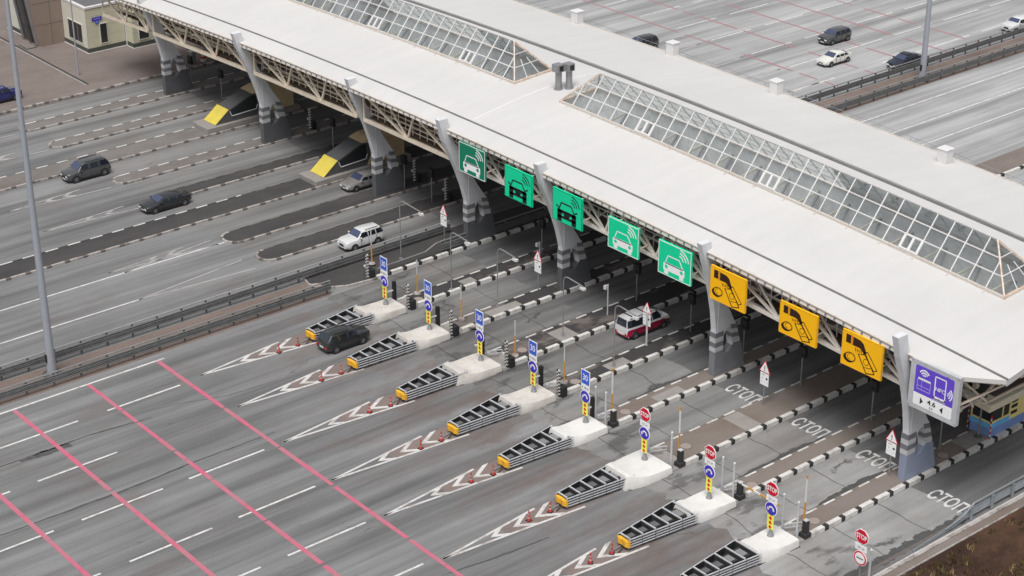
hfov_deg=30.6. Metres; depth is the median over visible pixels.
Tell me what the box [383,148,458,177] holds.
dark asphalt pavement
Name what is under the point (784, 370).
dark asphalt pavement
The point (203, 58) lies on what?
traffic drum
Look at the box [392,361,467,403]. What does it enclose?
crash cushion
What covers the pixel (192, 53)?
grey cabinet
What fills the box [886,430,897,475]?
warning sign
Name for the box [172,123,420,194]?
traffic island
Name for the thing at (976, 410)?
window
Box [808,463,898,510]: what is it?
tar seam
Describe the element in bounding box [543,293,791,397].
traffic island
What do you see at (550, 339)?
traffic island
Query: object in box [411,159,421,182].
striped post
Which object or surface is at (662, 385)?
tar seam
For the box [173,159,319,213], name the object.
lane pavement
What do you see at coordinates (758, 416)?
traffic island
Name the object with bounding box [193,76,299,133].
wedge kiosk
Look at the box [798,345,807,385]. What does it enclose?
traffic signal
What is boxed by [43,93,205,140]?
lane pavement
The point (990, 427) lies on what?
striped barrier post
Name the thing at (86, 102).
lane pavement
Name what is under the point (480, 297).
lane pavement
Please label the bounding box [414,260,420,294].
marker pole
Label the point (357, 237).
car
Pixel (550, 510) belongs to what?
traffic cone
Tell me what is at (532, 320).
lane pavement
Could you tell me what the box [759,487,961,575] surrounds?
lane pavement
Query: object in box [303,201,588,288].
traffic island
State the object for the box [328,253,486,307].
lane pavement
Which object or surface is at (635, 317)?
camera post
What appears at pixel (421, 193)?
dark asphalt pavement
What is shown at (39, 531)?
rumble strip
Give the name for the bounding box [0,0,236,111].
yard pavement
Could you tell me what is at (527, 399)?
concrete block
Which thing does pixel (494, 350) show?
pipe frame
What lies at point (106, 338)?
guard rail
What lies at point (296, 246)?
traffic island
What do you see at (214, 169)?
lane pavement
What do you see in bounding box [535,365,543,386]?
reader post
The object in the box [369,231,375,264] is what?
marker pole
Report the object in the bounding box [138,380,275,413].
tar seam
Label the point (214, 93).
dark asphalt pavement
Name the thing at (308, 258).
lane pavement
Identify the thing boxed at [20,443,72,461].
tar seam
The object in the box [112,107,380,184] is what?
traffic island
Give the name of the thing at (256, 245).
lane pavement
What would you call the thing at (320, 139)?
dark asphalt pavement
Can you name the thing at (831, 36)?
car
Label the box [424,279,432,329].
sign post
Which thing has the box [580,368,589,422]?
sign post
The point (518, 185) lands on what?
overhead sign
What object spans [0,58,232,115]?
yard kerb
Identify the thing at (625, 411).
manhole cover
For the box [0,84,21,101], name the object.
car
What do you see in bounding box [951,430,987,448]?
booth platform
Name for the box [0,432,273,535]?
tar seam
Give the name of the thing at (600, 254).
dark asphalt pavement
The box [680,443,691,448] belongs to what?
manhole cover
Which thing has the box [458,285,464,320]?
marker pole
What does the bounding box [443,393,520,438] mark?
crash cushion
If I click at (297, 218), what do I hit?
traffic island
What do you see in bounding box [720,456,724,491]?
steel post
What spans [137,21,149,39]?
window
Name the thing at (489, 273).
traffic island
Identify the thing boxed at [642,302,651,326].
warning sign
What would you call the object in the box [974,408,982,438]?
booth pole
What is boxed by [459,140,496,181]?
overhead sign
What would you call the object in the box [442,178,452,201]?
striped post
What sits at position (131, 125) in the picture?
traffic island
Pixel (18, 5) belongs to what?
window
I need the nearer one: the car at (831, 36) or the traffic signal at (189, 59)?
the traffic signal at (189, 59)
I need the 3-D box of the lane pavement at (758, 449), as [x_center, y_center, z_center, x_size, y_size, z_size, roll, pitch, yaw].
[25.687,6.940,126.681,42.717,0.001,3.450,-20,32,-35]
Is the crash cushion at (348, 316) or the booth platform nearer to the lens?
the booth platform
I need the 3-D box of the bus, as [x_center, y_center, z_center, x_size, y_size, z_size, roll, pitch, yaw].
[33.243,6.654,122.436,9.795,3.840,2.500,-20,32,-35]
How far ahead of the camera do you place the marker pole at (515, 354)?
130.25 m
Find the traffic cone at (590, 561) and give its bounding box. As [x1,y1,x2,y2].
[588,553,592,564]
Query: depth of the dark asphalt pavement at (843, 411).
124.44 m
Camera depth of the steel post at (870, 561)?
104.86 m
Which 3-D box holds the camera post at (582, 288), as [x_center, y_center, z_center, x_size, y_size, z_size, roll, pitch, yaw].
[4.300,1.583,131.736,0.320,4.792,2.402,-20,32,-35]
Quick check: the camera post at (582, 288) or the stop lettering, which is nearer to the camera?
the stop lettering
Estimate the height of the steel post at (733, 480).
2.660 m
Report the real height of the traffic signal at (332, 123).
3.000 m
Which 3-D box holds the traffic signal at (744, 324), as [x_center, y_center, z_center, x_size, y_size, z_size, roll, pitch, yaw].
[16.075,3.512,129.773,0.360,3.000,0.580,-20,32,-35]
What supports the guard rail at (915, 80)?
on the median soil
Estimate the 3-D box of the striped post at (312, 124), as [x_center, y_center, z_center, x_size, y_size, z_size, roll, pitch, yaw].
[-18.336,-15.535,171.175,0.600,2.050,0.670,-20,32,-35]
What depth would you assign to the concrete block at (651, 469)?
116.29 m
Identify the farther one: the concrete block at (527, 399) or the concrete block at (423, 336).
the concrete block at (423, 336)
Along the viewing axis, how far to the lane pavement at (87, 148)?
170.51 m
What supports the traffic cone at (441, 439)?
on the road at (176, 509)
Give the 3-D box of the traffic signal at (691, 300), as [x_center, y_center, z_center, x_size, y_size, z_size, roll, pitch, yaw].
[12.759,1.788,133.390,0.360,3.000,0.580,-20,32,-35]
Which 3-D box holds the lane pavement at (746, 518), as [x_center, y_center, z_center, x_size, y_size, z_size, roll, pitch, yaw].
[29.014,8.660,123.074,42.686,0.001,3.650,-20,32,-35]
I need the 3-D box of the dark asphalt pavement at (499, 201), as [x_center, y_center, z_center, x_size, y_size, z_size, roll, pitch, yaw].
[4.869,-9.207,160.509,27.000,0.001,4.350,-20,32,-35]
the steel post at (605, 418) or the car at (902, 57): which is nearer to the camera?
the steel post at (605, 418)
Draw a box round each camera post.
[399,201,423,258]
[449,232,470,289]
[496,248,517,306]
[535,241,539,253]
[561,277,585,336]
[603,284,608,314]
[611,305,638,366]
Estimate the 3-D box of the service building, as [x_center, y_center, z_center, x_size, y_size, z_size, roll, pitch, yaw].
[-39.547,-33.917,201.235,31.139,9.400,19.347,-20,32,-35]
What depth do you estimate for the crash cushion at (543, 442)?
118.56 m
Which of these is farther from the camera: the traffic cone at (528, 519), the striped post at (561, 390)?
the striped post at (561, 390)
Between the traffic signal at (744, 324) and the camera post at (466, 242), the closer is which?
the traffic signal at (744, 324)
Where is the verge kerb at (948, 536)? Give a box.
[857,486,1023,575]
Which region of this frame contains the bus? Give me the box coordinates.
[962,377,1023,437]
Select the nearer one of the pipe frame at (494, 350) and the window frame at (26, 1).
the pipe frame at (494, 350)
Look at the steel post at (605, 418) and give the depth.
121.52 m
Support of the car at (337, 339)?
on the road at (176, 509)
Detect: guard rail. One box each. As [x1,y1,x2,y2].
[0,220,449,380]
[0,280,330,399]
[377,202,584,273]
[796,25,1023,101]
[823,41,1023,110]
[912,475,1023,551]
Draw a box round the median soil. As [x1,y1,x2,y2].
[0,36,1023,406]
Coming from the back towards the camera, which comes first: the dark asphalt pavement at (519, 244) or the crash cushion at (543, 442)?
the dark asphalt pavement at (519, 244)
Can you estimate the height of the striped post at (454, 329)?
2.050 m
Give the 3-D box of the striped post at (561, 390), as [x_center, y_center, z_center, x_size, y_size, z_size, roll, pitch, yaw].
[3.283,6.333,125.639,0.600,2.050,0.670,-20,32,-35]
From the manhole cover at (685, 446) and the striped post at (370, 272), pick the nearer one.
the manhole cover at (685, 446)
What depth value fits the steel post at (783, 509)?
110.24 m
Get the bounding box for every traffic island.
[0,90,350,191]
[0,139,458,282]
[19,64,282,131]
[48,79,314,148]
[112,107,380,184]
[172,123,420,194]
[221,158,496,243]
[255,179,504,261]
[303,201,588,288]
[397,221,624,309]
[440,252,657,335]
[485,266,718,369]
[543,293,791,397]
[597,318,842,428]
[650,350,893,470]
[718,387,965,501]
[778,420,1023,542]
[975,147,1023,176]
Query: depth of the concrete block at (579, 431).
120.75 m
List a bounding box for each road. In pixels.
[0,69,1023,575]
[514,0,1023,184]
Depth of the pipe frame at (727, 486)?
114.60 m
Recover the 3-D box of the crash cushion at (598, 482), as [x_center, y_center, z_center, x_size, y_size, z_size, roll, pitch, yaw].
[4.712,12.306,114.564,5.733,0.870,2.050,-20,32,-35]
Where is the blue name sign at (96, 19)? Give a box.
[92,16,101,23]
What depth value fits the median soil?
136.88 m
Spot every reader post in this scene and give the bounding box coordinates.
[387,281,396,300]
[431,306,439,325]
[474,334,484,354]
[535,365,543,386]
[588,396,594,418]
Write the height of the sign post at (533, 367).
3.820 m
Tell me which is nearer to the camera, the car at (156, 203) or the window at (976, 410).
the window at (976, 410)
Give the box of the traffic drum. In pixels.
[201,54,206,61]
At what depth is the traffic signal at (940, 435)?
118.54 m
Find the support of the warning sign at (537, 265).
on the traffic island at (519, 303)
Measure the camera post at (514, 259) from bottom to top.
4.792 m
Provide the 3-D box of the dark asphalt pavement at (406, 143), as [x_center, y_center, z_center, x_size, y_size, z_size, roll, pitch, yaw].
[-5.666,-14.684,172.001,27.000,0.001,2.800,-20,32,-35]
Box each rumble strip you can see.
[0,493,90,575]
[12,409,215,575]
[87,384,340,575]
[157,360,463,575]
[583,0,838,86]
[649,0,876,74]
[714,0,892,56]
[778,0,947,51]
[836,0,976,41]
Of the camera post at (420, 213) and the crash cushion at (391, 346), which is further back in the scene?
the camera post at (420, 213)
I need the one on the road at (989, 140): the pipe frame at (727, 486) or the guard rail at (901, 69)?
the guard rail at (901, 69)
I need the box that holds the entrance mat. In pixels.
[19,43,36,49]
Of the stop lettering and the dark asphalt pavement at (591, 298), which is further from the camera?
the dark asphalt pavement at (591, 298)
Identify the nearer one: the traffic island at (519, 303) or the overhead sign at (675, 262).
the overhead sign at (675, 262)
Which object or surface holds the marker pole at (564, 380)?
on the traffic island at (652, 350)
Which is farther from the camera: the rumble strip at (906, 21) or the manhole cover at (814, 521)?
the rumble strip at (906, 21)
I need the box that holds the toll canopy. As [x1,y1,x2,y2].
[101,0,1023,481]
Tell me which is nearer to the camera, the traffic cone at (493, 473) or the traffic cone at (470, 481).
the traffic cone at (470, 481)
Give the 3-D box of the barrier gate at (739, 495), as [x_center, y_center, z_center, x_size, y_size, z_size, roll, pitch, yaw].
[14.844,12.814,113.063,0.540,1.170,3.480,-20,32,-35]
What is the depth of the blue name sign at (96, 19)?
190.55 m
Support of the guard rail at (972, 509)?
on the road at (176, 509)
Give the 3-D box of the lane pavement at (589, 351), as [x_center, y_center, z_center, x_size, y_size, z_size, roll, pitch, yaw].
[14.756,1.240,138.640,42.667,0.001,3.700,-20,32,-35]
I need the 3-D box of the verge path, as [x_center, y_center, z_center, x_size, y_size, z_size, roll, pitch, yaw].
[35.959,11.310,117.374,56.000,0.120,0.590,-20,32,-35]
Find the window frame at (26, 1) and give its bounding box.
[13,0,37,45]
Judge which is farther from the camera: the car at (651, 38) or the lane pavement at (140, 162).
the car at (651, 38)
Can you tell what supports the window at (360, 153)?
in the wedge kiosk at (349, 156)
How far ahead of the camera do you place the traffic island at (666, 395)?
127.26 m
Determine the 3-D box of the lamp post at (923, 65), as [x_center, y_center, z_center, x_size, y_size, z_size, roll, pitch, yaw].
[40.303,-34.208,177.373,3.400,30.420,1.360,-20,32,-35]
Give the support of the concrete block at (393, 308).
on the road at (176, 509)
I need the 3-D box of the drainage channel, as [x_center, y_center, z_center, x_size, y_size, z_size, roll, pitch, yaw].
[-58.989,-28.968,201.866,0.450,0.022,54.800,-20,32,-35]
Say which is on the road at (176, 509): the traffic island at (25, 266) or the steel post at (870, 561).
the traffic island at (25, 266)
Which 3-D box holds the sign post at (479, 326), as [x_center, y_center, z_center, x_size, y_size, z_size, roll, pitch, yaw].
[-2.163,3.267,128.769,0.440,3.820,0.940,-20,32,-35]
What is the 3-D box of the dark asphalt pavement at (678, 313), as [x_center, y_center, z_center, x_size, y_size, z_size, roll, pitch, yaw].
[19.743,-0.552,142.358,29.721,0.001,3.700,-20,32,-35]
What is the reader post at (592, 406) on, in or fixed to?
on the traffic island at (666, 395)
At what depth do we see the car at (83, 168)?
160.67 m
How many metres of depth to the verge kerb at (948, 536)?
109.91 m
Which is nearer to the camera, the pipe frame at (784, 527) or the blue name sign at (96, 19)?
the pipe frame at (784, 527)
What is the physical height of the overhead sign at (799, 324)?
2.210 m
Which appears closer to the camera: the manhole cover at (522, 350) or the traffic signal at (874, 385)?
the traffic signal at (874, 385)
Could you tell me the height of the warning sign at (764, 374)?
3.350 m
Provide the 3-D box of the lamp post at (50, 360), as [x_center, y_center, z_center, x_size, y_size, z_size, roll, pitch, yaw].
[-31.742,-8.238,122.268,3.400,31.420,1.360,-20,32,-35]
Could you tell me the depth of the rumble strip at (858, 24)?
200.33 m
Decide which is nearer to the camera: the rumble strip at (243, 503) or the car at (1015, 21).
the rumble strip at (243, 503)
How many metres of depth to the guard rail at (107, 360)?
131.84 m
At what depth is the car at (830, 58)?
187.72 m
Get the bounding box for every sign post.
[380,255,388,304]
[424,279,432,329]
[475,309,483,360]
[528,339,537,392]
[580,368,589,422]
[639,407,650,459]
[704,444,715,499]
[765,481,778,537]
[854,528,868,575]
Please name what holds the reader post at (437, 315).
on the traffic island at (519, 303)
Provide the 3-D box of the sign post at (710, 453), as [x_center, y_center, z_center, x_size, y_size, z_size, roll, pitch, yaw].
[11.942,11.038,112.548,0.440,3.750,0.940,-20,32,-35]
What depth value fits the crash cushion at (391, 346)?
130.62 m
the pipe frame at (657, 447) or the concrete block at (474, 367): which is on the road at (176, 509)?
the concrete block at (474, 367)
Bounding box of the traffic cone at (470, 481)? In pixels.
[468,472,474,483]
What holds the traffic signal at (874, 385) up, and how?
on the traffic island at (815, 453)
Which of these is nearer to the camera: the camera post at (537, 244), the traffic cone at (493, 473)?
the traffic cone at (493, 473)
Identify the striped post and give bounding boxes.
[307,108,316,129]
[364,254,374,277]
[404,283,415,309]
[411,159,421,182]
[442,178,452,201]
[447,309,458,336]
[502,340,514,367]
[554,369,566,397]
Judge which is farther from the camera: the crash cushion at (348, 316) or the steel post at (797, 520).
the crash cushion at (348, 316)
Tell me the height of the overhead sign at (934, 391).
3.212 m
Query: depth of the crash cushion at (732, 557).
107.02 m
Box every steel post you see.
[595,386,596,418]
[604,391,606,424]
[645,311,647,345]
[647,421,649,452]
[670,431,672,468]
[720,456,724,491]
[732,462,735,497]
[781,493,785,528]
[795,501,799,537]
[868,549,872,575]
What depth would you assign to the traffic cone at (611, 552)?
108.77 m
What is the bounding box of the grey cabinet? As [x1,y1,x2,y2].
[188,50,195,63]
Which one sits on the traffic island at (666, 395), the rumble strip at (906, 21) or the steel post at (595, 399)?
the steel post at (595, 399)
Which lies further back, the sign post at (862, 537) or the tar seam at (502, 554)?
the tar seam at (502, 554)
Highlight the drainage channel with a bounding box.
[0,37,87,84]
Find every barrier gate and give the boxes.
[607,368,618,427]
[674,407,685,467]
[734,480,779,505]
[799,475,810,539]
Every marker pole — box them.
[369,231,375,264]
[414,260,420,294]
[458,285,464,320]
[512,320,518,357]
[560,346,567,383]
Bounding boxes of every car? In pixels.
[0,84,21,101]
[60,154,110,183]
[139,189,191,214]
[316,324,369,353]
[337,222,383,250]
[340,169,383,192]
[615,302,669,339]
[632,33,658,47]
[816,49,851,67]
[818,25,851,45]
[886,51,920,68]
[1001,13,1023,31]
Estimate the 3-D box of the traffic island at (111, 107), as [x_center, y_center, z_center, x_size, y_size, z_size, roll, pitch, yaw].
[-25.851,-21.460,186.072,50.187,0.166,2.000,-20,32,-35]
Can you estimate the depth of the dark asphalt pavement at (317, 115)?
175.12 m
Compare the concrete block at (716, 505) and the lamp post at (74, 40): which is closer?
the concrete block at (716, 505)
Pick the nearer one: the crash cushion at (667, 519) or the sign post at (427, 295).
the crash cushion at (667, 519)
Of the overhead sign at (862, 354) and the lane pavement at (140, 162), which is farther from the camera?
the lane pavement at (140, 162)
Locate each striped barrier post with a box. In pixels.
[967,405,970,426]
[988,416,992,439]
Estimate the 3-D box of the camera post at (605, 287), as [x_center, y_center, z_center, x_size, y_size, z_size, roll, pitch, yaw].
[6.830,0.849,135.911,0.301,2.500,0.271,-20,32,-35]
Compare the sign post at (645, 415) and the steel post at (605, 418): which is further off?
the steel post at (605, 418)
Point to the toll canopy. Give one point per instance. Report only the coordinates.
(905, 250)
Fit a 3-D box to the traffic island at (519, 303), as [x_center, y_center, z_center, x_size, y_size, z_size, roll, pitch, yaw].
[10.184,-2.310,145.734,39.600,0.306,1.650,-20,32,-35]
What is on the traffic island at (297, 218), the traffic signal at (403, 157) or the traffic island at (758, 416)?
the traffic signal at (403, 157)
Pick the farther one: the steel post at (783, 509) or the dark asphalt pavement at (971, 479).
the dark asphalt pavement at (971, 479)
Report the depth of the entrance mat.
193.31 m
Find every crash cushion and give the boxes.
[302,305,374,343]
[344,331,417,371]
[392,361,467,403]
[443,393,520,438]
[494,425,573,472]
[552,464,634,510]
[613,500,697,552]
[680,538,761,575]
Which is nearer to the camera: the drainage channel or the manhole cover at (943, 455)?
the manhole cover at (943, 455)
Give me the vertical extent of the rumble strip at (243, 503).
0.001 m
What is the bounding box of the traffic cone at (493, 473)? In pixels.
[490,465,496,475]
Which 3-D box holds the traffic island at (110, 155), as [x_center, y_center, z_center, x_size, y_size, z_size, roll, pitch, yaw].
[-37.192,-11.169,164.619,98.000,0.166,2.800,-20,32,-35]
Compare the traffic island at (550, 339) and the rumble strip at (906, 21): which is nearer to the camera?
the traffic island at (550, 339)
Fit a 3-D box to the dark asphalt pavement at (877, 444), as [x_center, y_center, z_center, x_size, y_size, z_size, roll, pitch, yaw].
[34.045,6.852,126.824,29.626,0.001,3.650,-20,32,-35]
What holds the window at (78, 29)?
in the service building
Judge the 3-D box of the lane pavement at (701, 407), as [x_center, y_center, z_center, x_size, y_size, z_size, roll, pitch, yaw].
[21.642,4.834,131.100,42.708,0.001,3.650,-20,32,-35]
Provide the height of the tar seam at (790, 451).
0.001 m
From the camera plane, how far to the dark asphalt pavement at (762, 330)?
132.99 m
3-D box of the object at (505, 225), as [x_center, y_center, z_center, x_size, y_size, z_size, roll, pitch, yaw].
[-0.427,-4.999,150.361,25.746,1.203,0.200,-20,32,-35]
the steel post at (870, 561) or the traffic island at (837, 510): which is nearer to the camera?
the steel post at (870, 561)
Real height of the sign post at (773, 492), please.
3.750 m
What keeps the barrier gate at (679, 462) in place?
on the traffic island at (758, 416)
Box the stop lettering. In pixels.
[725,384,970,512]
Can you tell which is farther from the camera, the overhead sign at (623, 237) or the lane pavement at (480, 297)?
the lane pavement at (480, 297)
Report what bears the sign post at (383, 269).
on the concrete block at (393, 308)
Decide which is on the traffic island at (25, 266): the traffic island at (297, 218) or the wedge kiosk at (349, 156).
the wedge kiosk at (349, 156)
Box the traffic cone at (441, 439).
[438,431,443,441]
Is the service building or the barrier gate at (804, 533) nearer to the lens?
the barrier gate at (804, 533)
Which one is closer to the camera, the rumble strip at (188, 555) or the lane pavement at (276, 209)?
the rumble strip at (188, 555)
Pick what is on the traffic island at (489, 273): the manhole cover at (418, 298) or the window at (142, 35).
the manhole cover at (418, 298)
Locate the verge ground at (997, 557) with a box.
[901,507,1023,575]
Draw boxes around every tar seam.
[0,417,151,466]
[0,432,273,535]
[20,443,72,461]
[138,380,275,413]
[443,537,549,574]
[628,367,708,400]
[737,436,824,477]
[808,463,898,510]
[844,488,1022,575]
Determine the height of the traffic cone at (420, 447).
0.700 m
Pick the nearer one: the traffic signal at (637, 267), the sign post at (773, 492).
the sign post at (773, 492)
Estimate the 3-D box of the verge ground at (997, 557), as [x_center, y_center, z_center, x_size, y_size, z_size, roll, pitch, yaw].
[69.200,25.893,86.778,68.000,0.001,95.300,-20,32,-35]
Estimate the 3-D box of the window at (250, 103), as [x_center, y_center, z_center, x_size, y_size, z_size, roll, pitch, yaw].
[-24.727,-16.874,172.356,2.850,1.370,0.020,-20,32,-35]
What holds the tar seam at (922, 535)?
on the road at (176, 509)
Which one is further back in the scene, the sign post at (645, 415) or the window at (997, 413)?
the window at (997, 413)
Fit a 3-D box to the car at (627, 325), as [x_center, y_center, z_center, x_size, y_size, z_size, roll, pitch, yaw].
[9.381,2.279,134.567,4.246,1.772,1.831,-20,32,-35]
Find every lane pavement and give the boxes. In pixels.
[9,78,162,123]
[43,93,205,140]
[70,111,210,156]
[109,125,260,176]
[132,141,305,194]
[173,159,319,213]
[202,183,371,232]
[236,196,408,253]
[263,213,454,283]
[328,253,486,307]
[371,276,535,333]
[418,300,584,364]
[473,329,641,394]
[528,357,691,426]
[576,385,748,459]
[645,421,819,499]
[708,450,885,538]
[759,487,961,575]
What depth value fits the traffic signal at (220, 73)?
177.52 m
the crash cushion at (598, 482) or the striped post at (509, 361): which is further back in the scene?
the striped post at (509, 361)
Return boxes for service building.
[7,0,194,53]
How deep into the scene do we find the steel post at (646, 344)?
131.53 m
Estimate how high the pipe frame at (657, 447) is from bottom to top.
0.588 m
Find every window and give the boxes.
[15,0,34,42]
[67,18,83,43]
[99,22,108,43]
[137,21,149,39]
[231,95,256,114]
[340,144,366,165]
[973,405,990,421]
[992,403,1009,421]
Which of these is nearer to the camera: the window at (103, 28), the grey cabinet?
the grey cabinet
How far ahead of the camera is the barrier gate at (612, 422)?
121.99 m
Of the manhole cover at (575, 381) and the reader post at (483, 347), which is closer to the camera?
the manhole cover at (575, 381)
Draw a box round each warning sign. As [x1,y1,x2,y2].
[440,205,446,242]
[534,250,541,290]
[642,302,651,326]
[759,361,769,404]
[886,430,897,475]
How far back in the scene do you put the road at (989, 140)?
193.26 m
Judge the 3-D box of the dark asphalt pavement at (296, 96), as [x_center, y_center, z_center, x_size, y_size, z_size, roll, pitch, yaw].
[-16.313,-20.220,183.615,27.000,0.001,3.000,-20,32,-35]
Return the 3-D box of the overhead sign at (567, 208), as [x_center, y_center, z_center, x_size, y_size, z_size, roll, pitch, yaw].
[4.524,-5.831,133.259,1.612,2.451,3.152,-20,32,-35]
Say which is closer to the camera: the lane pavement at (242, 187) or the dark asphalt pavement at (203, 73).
the lane pavement at (242, 187)
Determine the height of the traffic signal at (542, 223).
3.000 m
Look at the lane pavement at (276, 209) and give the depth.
155.16 m
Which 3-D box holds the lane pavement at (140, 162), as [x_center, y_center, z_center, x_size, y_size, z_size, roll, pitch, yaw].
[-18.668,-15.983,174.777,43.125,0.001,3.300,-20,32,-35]
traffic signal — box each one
[187,55,192,80]
[217,69,223,99]
[329,117,335,147]
[400,154,406,188]
[428,167,434,201]
[538,218,545,253]
[633,262,641,300]
[687,292,695,331]
[740,317,749,356]
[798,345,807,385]
[869,378,879,420]
[938,421,942,449]
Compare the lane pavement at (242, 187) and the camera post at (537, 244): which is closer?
the camera post at (537, 244)
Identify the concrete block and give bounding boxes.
[353,298,406,325]
[395,323,450,352]
[442,353,502,385]
[498,383,556,416]
[549,415,608,449]
[605,449,672,490]
[674,486,736,525]
[740,525,799,565]
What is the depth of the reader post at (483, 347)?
130.48 m
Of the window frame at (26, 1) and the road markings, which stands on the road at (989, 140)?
the road markings
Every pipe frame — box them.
[486,349,502,355]
[649,445,666,452]
[723,484,736,491]
[783,521,801,529]
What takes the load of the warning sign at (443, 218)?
on the traffic island at (351, 274)
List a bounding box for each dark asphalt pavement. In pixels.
[188,58,269,81]
[192,70,300,101]
[256,100,369,128]
[288,113,407,151]
[293,84,331,99]
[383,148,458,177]
[398,164,504,202]
[404,129,438,146]
[430,179,537,225]
[459,207,617,266]
[508,230,659,288]
[553,256,700,313]
[611,281,770,343]
[662,303,821,371]
[716,337,841,401]
[786,372,900,436]
[848,405,971,467]
[912,428,1023,511]
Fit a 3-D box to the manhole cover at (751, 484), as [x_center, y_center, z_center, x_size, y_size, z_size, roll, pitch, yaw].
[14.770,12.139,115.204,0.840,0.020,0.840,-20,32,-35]
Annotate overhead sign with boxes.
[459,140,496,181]
[505,164,541,207]
[552,186,592,231]
[608,215,648,259]
[658,238,700,286]
[709,264,754,313]
[778,300,822,348]
[840,328,890,380]
[907,357,963,426]
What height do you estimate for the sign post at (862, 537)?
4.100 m
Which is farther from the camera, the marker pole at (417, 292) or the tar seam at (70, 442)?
the marker pole at (417, 292)
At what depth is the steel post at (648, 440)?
118.51 m
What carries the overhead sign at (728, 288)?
attached to the toll canopy
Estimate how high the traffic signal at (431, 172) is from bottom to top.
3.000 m
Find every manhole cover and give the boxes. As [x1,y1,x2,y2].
[414,297,423,301]
[516,347,527,352]
[569,379,580,384]
[619,409,630,414]
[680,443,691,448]
[745,482,757,487]
[808,517,820,524]
[936,452,949,458]
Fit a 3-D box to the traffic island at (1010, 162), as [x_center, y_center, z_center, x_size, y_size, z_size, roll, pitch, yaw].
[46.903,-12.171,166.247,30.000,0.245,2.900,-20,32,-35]
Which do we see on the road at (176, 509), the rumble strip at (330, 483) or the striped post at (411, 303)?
the rumble strip at (330, 483)
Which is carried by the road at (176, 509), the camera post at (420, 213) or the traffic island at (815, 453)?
the traffic island at (815, 453)
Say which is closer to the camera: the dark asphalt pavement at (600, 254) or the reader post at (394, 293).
the reader post at (394, 293)
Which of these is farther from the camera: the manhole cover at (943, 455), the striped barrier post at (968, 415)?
the striped barrier post at (968, 415)
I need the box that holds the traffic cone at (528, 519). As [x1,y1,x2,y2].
[525,511,532,522]
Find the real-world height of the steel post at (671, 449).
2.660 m
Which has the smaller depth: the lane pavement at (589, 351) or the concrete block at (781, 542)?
the concrete block at (781, 542)
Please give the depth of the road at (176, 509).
119.56 m
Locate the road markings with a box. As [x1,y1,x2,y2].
[0,0,1023,575]
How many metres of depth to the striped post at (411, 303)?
137.68 m
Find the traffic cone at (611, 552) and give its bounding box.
[609,543,614,554]
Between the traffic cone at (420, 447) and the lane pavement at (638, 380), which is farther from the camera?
the lane pavement at (638, 380)
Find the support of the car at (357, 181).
on the road at (176, 509)
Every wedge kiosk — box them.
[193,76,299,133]
[298,123,410,186]
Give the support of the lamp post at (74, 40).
on the yard pavement at (39, 81)
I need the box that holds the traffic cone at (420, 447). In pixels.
[417,439,423,449]
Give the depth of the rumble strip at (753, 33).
197.27 m
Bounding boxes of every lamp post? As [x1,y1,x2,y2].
[5,0,61,376]
[70,0,78,75]
[916,0,931,81]
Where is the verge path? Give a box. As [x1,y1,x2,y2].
[884,498,1023,575]
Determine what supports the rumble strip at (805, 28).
on the road at (989, 140)
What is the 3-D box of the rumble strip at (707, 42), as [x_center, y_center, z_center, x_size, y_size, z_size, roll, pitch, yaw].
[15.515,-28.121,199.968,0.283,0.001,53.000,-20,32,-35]
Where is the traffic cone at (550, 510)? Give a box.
[547,502,552,513]

